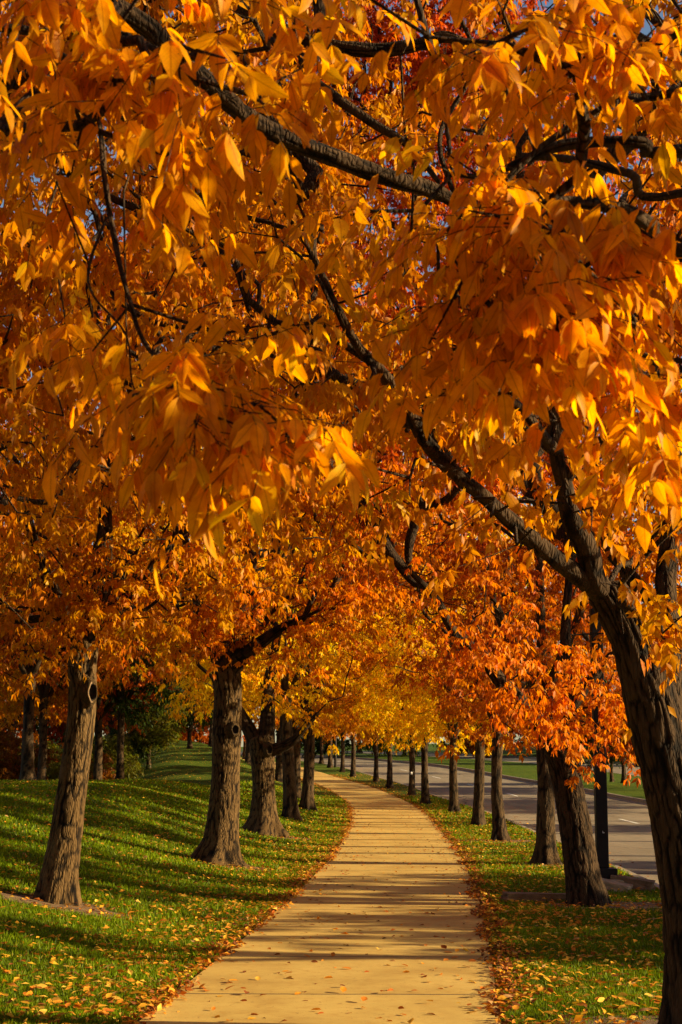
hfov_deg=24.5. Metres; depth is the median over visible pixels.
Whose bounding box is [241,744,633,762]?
lawn
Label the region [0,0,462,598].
ash tree
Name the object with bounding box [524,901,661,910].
soil
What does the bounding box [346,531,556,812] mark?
ash tree
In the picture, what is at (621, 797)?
kerb
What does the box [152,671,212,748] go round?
tree
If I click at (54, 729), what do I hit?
broadleaf tree
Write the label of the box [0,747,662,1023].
leaf litter
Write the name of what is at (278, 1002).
path
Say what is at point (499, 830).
ash tree
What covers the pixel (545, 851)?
ash tree
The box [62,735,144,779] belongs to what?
shrub
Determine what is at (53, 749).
shrub
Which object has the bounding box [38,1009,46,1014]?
fallen leaf
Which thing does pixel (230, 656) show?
ash tree
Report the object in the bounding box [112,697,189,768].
tree
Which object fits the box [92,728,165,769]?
shrub
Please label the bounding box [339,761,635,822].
lane marking
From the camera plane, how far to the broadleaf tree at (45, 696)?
55.33 m
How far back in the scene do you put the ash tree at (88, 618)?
17.07 m
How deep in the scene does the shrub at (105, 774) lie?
71.36 m
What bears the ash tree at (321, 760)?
on the verge
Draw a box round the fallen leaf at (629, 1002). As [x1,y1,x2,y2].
[624,1001,634,1004]
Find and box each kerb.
[241,749,633,764]
[241,751,646,804]
[315,762,658,886]
[319,751,633,775]
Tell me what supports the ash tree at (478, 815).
on the verge
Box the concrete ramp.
[602,878,632,892]
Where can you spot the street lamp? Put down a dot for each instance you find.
(601, 823)
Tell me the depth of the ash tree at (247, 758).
88.81 m
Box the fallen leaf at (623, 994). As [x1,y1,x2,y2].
[617,992,627,996]
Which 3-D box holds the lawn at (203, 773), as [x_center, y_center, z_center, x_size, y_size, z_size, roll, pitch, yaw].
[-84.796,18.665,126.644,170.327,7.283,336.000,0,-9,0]
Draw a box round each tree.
[0,0,424,905]
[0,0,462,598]
[0,0,480,574]
[0,0,681,1023]
[0,162,452,867]
[0,410,159,780]
[0,511,147,780]
[0,512,61,723]
[0,542,201,779]
[0,565,67,745]
[14,652,146,742]
[26,526,200,778]
[94,643,169,733]
[96,384,437,837]
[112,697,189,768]
[140,661,203,703]
[142,387,454,820]
[146,639,212,746]
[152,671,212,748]
[166,0,681,907]
[174,547,314,763]
[188,548,409,798]
[190,523,443,811]
[206,546,372,782]
[242,716,259,758]
[264,0,681,551]
[314,277,681,864]
[314,695,371,776]
[317,706,359,771]
[318,724,339,767]
[318,725,332,763]
[333,618,445,787]
[334,647,405,781]
[339,588,460,795]
[341,609,474,803]
[345,468,644,840]
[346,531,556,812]
[351,488,585,825]
[534,601,617,680]
[577,732,630,781]
[579,657,627,782]
[606,688,635,766]
[610,688,634,755]
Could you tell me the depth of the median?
105.31 m
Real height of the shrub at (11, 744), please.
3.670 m
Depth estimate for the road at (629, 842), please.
61.27 m
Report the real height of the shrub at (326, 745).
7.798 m
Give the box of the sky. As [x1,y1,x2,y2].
[0,0,681,746]
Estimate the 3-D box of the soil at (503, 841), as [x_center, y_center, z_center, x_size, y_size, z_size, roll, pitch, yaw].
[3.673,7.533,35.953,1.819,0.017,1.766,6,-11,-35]
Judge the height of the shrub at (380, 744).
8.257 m
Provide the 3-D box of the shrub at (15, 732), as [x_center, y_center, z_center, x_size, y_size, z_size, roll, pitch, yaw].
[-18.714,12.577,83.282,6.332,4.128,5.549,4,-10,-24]
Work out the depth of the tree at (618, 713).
76.56 m
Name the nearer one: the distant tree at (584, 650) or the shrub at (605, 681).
the shrub at (605, 681)
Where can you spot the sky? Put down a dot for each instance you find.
(646, 29)
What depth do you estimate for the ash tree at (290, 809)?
44.34 m
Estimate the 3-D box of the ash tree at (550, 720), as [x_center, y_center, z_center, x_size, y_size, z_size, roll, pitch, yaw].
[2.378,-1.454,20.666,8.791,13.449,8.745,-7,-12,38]
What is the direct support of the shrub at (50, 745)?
on the lawn at (203, 773)
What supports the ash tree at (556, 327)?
on the verge
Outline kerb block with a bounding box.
[610,875,655,890]
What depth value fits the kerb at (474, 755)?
152.18 m
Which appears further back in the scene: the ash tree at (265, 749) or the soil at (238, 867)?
the ash tree at (265, 749)
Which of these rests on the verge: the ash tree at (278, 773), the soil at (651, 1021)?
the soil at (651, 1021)
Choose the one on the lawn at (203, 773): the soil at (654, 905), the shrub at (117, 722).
the shrub at (117, 722)
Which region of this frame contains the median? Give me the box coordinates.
[241,750,644,798]
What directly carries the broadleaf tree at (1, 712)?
on the lawn at (203, 773)
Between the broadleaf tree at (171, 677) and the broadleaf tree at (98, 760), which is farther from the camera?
the broadleaf tree at (171, 677)
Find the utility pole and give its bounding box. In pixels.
[334,736,336,766]
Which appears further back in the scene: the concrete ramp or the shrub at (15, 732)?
the shrub at (15, 732)
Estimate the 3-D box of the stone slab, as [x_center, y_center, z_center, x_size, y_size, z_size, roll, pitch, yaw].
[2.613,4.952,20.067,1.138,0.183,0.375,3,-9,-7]
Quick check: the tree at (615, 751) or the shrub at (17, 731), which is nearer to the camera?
the tree at (615, 751)
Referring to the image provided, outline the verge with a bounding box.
[240,755,663,1023]
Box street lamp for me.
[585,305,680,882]
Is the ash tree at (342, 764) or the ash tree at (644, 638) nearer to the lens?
the ash tree at (644, 638)
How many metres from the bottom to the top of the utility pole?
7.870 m
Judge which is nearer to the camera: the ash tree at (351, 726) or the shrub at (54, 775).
the shrub at (54, 775)
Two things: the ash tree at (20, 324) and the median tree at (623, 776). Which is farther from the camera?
the median tree at (623, 776)
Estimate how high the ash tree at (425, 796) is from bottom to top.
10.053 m
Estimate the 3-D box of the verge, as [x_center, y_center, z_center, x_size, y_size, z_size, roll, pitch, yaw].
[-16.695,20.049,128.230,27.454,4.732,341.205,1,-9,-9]
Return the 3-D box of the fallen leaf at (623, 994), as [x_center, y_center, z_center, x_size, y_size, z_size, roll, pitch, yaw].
[2.093,3.588,11.669,0.087,0.031,0.032,-5,-3,28]
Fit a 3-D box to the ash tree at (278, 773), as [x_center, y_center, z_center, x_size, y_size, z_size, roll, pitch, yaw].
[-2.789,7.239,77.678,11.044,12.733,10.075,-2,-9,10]
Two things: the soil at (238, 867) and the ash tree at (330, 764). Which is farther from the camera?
the ash tree at (330, 764)
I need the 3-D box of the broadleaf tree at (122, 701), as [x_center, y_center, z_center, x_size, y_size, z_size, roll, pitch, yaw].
[-7.859,5.074,58.000,8.256,10.450,7.801,3,-10,-17]
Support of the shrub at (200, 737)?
on the lawn at (203, 773)
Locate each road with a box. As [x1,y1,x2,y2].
[240,753,658,883]
[363,752,639,775]
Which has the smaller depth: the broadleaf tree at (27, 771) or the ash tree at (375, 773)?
the broadleaf tree at (27, 771)
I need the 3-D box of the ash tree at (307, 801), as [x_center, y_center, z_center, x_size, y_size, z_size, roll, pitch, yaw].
[-0.728,3.880,53.515,9.997,12.979,9.520,5,-10,-27]
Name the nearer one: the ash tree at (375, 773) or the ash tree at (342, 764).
the ash tree at (375, 773)
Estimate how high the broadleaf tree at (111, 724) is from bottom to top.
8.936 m
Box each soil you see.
[0,892,140,921]
[196,861,269,872]
[465,839,535,842]
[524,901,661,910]
[557,1015,657,1023]
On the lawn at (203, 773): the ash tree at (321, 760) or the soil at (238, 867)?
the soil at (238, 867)
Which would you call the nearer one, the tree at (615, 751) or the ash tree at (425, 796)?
the ash tree at (425, 796)
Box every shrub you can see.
[0,721,58,779]
[1,714,38,737]
[1,719,47,759]
[1,737,61,779]
[5,740,63,764]
[18,698,108,745]
[19,749,107,779]
[60,752,115,779]
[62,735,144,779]
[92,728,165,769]
[102,697,179,734]
[168,710,244,743]
[275,730,358,757]
[348,727,448,756]
[441,727,526,757]
[526,680,609,753]
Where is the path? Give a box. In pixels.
[138,758,499,1023]
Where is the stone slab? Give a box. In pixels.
[500,891,565,902]
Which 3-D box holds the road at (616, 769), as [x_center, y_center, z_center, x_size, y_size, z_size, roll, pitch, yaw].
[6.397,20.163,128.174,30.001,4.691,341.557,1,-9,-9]
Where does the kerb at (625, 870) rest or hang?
on the road at (629, 842)
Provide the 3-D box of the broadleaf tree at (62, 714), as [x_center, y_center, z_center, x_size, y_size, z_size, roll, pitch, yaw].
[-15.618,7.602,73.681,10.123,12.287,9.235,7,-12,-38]
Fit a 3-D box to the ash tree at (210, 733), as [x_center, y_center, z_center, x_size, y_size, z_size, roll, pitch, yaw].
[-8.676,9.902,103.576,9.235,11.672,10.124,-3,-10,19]
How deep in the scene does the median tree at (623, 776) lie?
84.86 m
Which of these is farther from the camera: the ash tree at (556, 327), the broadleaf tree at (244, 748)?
the broadleaf tree at (244, 748)
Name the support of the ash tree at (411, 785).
on the verge
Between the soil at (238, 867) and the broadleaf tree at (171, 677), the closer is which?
the soil at (238, 867)
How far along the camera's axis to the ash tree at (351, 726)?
77.73 m
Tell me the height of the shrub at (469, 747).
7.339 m
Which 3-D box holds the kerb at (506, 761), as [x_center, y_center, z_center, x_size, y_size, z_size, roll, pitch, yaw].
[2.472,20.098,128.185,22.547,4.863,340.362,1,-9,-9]
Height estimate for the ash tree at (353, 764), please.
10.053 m
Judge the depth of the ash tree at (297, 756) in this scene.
61.11 m
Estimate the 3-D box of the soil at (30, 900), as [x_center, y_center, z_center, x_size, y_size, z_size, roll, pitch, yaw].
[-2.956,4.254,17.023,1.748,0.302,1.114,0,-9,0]
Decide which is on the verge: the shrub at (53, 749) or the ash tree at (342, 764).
the ash tree at (342, 764)
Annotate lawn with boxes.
[0,736,351,1023]
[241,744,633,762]
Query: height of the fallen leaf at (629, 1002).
0.025 m
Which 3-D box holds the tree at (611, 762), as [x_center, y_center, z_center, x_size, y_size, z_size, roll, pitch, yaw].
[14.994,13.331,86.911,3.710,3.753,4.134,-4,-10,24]
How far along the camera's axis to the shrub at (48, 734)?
122.88 m
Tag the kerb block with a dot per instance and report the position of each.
(642, 883)

